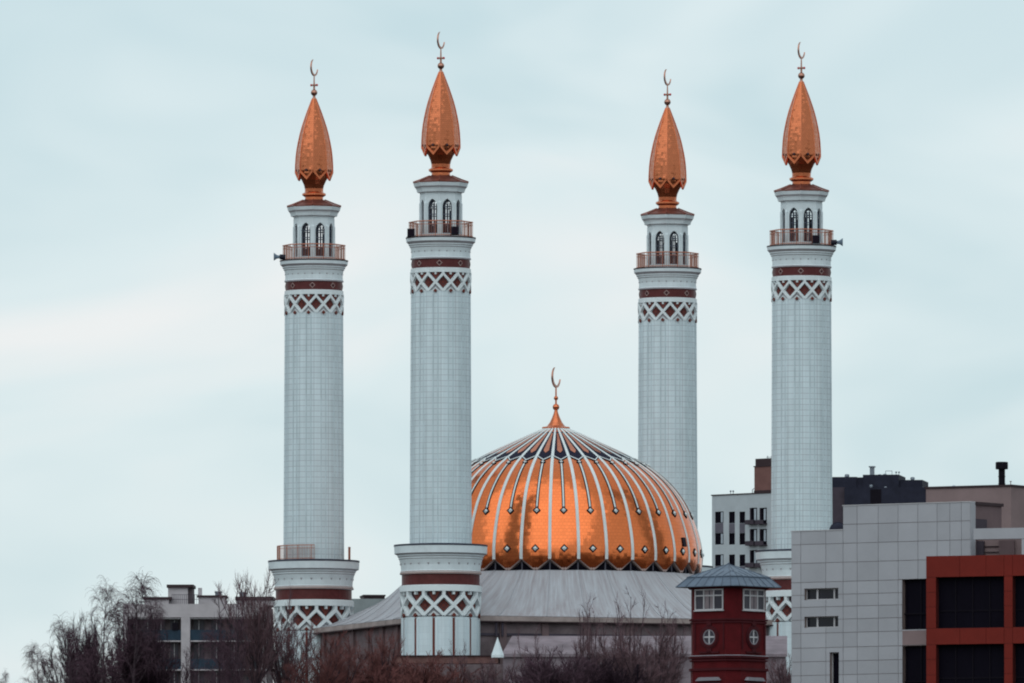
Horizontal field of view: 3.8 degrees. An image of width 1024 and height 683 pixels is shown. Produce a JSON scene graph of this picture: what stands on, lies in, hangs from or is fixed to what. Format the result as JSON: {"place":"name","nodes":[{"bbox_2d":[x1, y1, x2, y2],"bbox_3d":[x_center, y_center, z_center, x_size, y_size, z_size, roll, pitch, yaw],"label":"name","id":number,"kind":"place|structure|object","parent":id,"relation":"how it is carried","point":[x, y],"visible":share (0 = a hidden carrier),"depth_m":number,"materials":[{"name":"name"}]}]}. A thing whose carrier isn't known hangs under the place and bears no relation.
{"place":"outdoors","nodes":[
{"label":"outdoors","id":0,"kind":"place"},
{"bbox_2d":[0,0,1023,682],"label":"sky","id":1,"kind":"structure","parent":0,"point":[148,179],"materials":[{"name":"white"}]},
{"bbox_3d":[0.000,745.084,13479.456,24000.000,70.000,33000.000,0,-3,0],"label":"ground","id":2,"kind":"structure","parent":0,"visible":0},
{"bbox_2d":[0,671,10,682],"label":"birch tree","id":3,"kind":"object","parent":2,"relation":"on","point":[6,676],"visible":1,"depth_m":1370.73,"materials":[{"name":"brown plant"}]},
{"bbox_2d":[18,642,58,682],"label":"birch tree","id":4,"kind":"object","parent":2,"relation":"on","point":[38,679],"visible":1,"depth_m":1375.42,"materials":[{"name":"brown plant"}]},
{"bbox_2d":[41,612,98,682],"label":"birch tree","id":5,"kind":"object","parent":2,"relation":"on","point":[68,632],"visible":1,"depth_m":1381.09,"materials":[{"name":"brown plant"}]},
{"bbox_2d":[39,611,122,682],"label":"shrub","id":6,"kind":"object","parent":2,"relation":"on","point":[61,646],"visible":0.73,"depth_m":1394.72,"materials":[{"name":"brown plant"}]},
{"bbox_2d":[79,575,137,682],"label":"birch tree","id":7,"kind":"object","parent":2,"relation":"on","point":[104,628],"visible":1,"depth_m":1390.26,"materials":[{"name":"brown plant"}]},
{"bbox_2d":[99,570,176,682],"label":"birch tree","id":8,"kind":"object","parent":2,"relation":"on","point":[142,591],"visible":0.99,"depth_m":1400.38,"materials":[{"name":"brown plant"}]},
{"bbox_2d":[99,607,181,682],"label":"shrub","id":9,"kind":"object","parent":2,"relation":"on","point":[154,676],"visible":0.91,"depth_m":1404.53,"materials":[{"name":"brown plant"}]},
{"bbox_2d":[139,600,168,679],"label":"birch tree","id":10,"kind":"object","parent":2,"relation":"on","point":[161,618],"visible":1,"depth_m":1410.26,"materials":[{"name":"brown plant"}]},
{"bbox_2d":[159,641,214,682],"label":"bare tree","id":11,"kind":"object","parent":2,"relation":"on","point":[191,669],"visible":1,"depth_m":1400.70,"materials":[{"name":"brown plant"}]},
{"bbox_2d":[123,584,275,682],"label":"balcony block","id":12,"kind":"structure","parent":2,"relation":"on","point":[187,621],"depth_m":1601.23,"materials":[{"name":"grey concrete"}]},
{"bbox_2d":[189,623,244,682],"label":"birch tree","id":13,"kind":"object","parent":2,"relation":"on","point":[219,652],"visible":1,"depth_m":1395.11,"materials":[{"name":"brown plant"}]},
{"bbox_2d":[207,582,255,682],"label":"bare tree","id":14,"kind":"object","parent":2,"relation":"on","point":[237,645],"visible":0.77,"depth_m":1415.61,"materials":[{"name":"brown plant"}]},
{"bbox_2d":[215,568,300,682],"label":"bare tree","id":15,"kind":"object","parent":2,"relation":"on","point":[257,641],"visible":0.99,"depth_m":1420.86,"materials":[{"name":"brown plant"}]},
{"bbox_2d":[239,600,318,682],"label":"bare tree","id":16,"kind":"object","parent":2,"relation":"on","point":[276,670],"visible":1,"depth_m":1425.18,"materials":[{"name":"brown plant"}]},
{"bbox_2d":[268,59,359,682],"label":"minaret","id":17,"kind":"object","parent":2,"relation":"on","point":[314,569],"visible":0.97,"depth_m":1535.39,"materials":[{"name":"white tile"}]},
{"bbox_2d":[281,647,363,682],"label":"bare tree","id":18,"kind":"object","parent":2,"relation":"on","point":[331,675],"visible":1,"depth_m":1420.12,"materials":[{"name":"brown plant"}]},
{"bbox_2d":[299,619,378,682],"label":"bare tree","id":19,"kind":"object","parent":2,"relation":"on","point":[357,667],"visible":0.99,"depth_m":1429.83,"materials":[{"name":"brown plant"}]},
{"bbox_2d":[352,595,385,613],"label":"grey building","id":20,"kind":"structure","parent":2,"relation":"on","point":[363,602],"depth_m":1721.35,"materials":[{"name":"grey concrete"}]},
{"bbox_2d":[348,626,404,682],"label":"bare tree","id":21,"kind":"object","parent":2,"relation":"on","point":[386,652],"visible":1,"depth_m":1434.88,"materials":[{"name":"brown plant"}]},
{"bbox_2d":[339,658,437,682],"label":"shrub","id":22,"kind":"object","parent":2,"relation":"on","point":[408,677],"visible":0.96,"depth_m":1432.14,"materials":[{"name":"brown plant"}]},
{"bbox_2d":[367,649,500,682],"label":"shrub","id":23,"kind":"object","parent":2,"relation":"on","point":[432,669],"visible":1,"depth_m":1439.35,"materials":[{"name":"brown plant"}]},
{"bbox_2d":[394,655,498,663],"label":"terrace wall","id":24,"kind":"structure","parent":2,"relation":"on","point":[474,659],"depth_m":1495.20,"materials":[{"name":"brown brick"}]},
{"bbox_2d":[394,32,487,654],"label":"minaret","id":25,"kind":"object","parent":24,"relation":"on","point":[440,556],"visible":1,"depth_m":1499.77,"materials":[{"name":"white tile"}]},
{"bbox_2d":[446,641,467,682],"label":"bare tree","id":26,"kind":"object","parent":2,"relation":"on","point":[465,663],"visible":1,"depth_m":1445.94,"materials":[{"name":"brown plant"}]},
{"bbox_2d":[456,649,521,682],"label":"bare tree","id":27,"kind":"object","parent":2,"relation":"on","point":[490,675],"visible":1,"depth_m":1440.05,"materials":[{"name":"brown plant"}]},
{"bbox_2d":[516,624,547,677],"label":"bare tree","id":28,"kind":"object","parent":2,"relation":"on","point":[536,651],"visible":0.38,"depth_m":1462.59,"materials":[{"name":"brown plant"}]},
{"bbox_2d":[313,367,775,676],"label":"mosque hall","id":29,"kind":"structure","parent":2,"relation":"on","point":[566,521],"depth_m":1512.99,"materials":[{"name":"orange metal"}]},
{"bbox_2d":[481,645,645,682],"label":"shrub","id":30,"kind":"object","parent":2,"relation":"on","point":[543,672],"visible":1,"depth_m":1433.99,"materials":[{"name":"brown plant"}]},
{"bbox_2d":[572,592,603,675],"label":"bare tree","id":31,"kind":"object","parent":2,"relation":"on","point":[583,646],"visible":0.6,"depth_m":1455.91,"materials":[{"name":"brown plant"}]},
{"bbox_2d":[399,636,786,682],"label":"annex building","id":32,"kind":"structure","parent":2,"relation":"on","point":[775,645],"depth_m":1489.51,"materials":[{"name":"white stone"}]},
{"bbox_2d":[553,653,649,682],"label":"shrub","id":33,"kind":"object","parent":2,"relation":"on","point":[611,678],"visible":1,"depth_m":1436.00,"materials":[{"name":"brown plant"}]},
{"bbox_2d":[588,605,619,667],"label":"bare tree","id":34,"kind":"object","parent":2,"relation":"on","point":[603,634],"visible":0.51,"depth_m":1458.98,"materials":[{"name":"brown plant"}]},
{"bbox_2d":[585,628,648,673],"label":"bare tree","id":35,"kind":"object","parent":2,"relation":"on","point":[604,650],"visible":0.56,"depth_m":1452.91,"materials":[{"name":"brown plant"}]},
{"bbox_2d":[604,583,650,679],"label":"bare tree","id":36,"kind":"object","parent":2,"relation":"on","point":[629,641],"visible":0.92,"depth_m":1450.33,"materials":[{"name":"brown plant"}]},
{"bbox_2d":[598,634,683,682],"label":"bare tree","id":37,"kind":"object","parent":2,"relation":"on","point":[632,663],"visible":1,"depth_m":1444.53,"materials":[{"name":"brown plant"}]},
{"bbox_2d":[631,617,688,682],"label":"bare tree","id":38,"kind":"object","parent":2,"relation":"on","point":[661,652],"visible":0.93,"depth_m":1455.20,"materials":[{"name":"brown plant"}]},
{"bbox_2d":[654,600,689,682],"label":"bare tree","id":39,"kind":"object","parent":2,"relation":"on","point":[673,636],"visible":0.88,"depth_m":1460.43,"materials":[{"name":"brown plant"}]},
{"bbox_2d":[634,69,712,571],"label":"minaret","id":40,"kind":"object","parent":2,"relation":"on","point":[666,272],"visible":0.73,"depth_m":1548.81,"materials":[{"name":"white tile"}]},
{"bbox_2d":[676,563,780,682],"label":"red tower","id":41,"kind":"structure","parent":2,"relation":"on","point":[728,620],"depth_m":1060.83,"materials":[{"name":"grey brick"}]},
{"bbox_2d":[694,589,723,611],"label":"window","id":42,"kind":"structure","parent":41,"relation":"in","point":[705,599],"depth_m":1061.04,"materials":[{"name":"grey glass"}]},
{"bbox_2d":[703,629,714,644],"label":"round window","id":43,"kind":"structure","parent":41,"relation":"in","point":[709,636],"depth_m":1060.78,"materials":[{"name":"grey glass"}]},
{"bbox_2d":[742,589,765,611],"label":"window","id":44,"kind":"structure","parent":41,"relation":"in","point":[753,599],"depth_m":1061.29,"materials":[{"name":"grey glass"}]},
{"bbox_2d":[750,630,758,644],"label":"round window","id":45,"kind":"structure","parent":41,"relation":"in","point":[754,637],"depth_m":1061.29,"materials":[{"name":"grey glass"}]},
{"bbox_2d":[711,456,770,573],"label":"apartment building","id":46,"kind":"structure","parent":2,"relation":"on","point":[741,528],"depth_m":2097.96,"materials":[{"name":"white paint"}]},
{"bbox_2d":[715,511,722,522],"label":"window","id":47,"kind":"structure","parent":46,"relation":"in","point":[718,515],"depth_m":2101.38,"materials":[{"name":"black glass"}]},
{"bbox_2d":[715,533,722,544],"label":"window","id":48,"kind":"structure","parent":46,"relation":"in","point":[718,536],"depth_m":2101.38,"materials":[{"name":"black glass"}]},
{"bbox_2d":[715,554,723,565],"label":"window","id":49,"kind":"structure","parent":46,"relation":"in","point":[719,559],"depth_m":2100.87,"materials":[{"name":"black glass"}]},
{"bbox_2d":[729,512,734,522],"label":"window","id":50,"kind":"structure","parent":46,"relation":"in","point":[731,514],"depth_m":2099.84,"materials":[{"name":"black glass"}]},
{"bbox_2d":[729,533,734,544],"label":"window","id":51,"kind":"structure","parent":46,"relation":"in","point":[731,535],"depth_m":2099.33,"materials":[{"name":"black glass"}]},
{"bbox_2d":[729,554,734,564],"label":"window","id":52,"kind":"structure","parent":46,"relation":"in","point":[731,557],"depth_m":2099.33,"materials":[{"name":"black glass"}]},
{"bbox_2d":[740,512,744,522],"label":"window","id":53,"kind":"structure","parent":46,"relation":"in","point":[742,514],"depth_m":2098.31,"materials":[{"name":"black glass"}]},
{"bbox_2d":[740,533,744,544],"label":"window","id":54,"kind":"structure","parent":46,"relation":"in","point":[742,535],"depth_m":2098.31,"materials":[{"name":"black glass"}]},
{"bbox_2d":[740,554,744,565],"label":"window","id":55,"kind":"structure","parent":46,"relation":"in","point":[742,557],"depth_m":2097.79,"materials":[{"name":"black glass"}]},
{"bbox_2d":[765,653,791,682],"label":"bare tree","id":56,"kind":"object","parent":2,"relation":"on","point":[782,678],"visible":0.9,"depth_m":1440.22,"materials":[{"name":"brown plant"}]},
{"bbox_2d":[755,42,842,679],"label":"minaret","id":57,"kind":"object","parent":2,"relation":"on","point":[801,254],"visible":0.9,"depth_m":1512.94,"materials":[{"name":"white tile"}]},
{"bbox_2d":[832,466,927,523],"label":"dark building","id":58,"kind":"structure","parent":2,"relation":"on","point":[871,488],"depth_m":2132.86,"materials":[{"name":"stone"}]},
{"bbox_2d":[790,501,1023,682],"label":"office building","id":59,"kind":"structure","parent":2,"relation":"on","point":[930,592],"depth_m":901.15,"materials":[{"name":"grey tile"}]},
{"bbox_2d":[806,616,837,627],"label":"window","id":60,"kind":"structure","parent":59,"relation":"in","point":[825,621],"depth_m":904.68,"materials":[{"name":"black glass"}]},
{"bbox_2d":[806,588,838,599],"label":"window","id":61,"kind":"structure","parent":59,"relation":"in","point":[819,593],"depth_m":904.68,"materials":[{"name":"black glass"}]},
{"bbox_2d":[832,652,838,682],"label":"window","id":62,"kind":"structure","parent":59,"relation":"in","point":[835,655],"depth_m":904.01,"materials":[{"name":"black glass"}]},
{"bbox_2d":[829,522,843,529],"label":"satellite dish","id":63,"kind":"object","parent":59,"relation":"on","point":[837,525],"visible":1,"depth_m":908.22,"materials":[{"name":"metal"}]},
{"bbox_2d":[976,541,984,554],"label":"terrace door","id":64,"kind":"structure","parent":59,"relation":"in","point":[980,549],"depth_m":899.17,"materials":[{"name":"grey glass"}]},
{"bbox_2d":[976,519,986,528],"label":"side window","id":65,"kind":"structure","parent":59,"relation":"in","point":[980,523],"depth_m":899.83,"materials":[{"name":"grey glass"}]},
{"bbox_2d":[925,462,1023,527],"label":"beige building","id":66,"kind":"structure","parent":2,"relation":"on","point":[1010,496],"depth_m":932.06,"materials":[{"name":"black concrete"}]}
]}

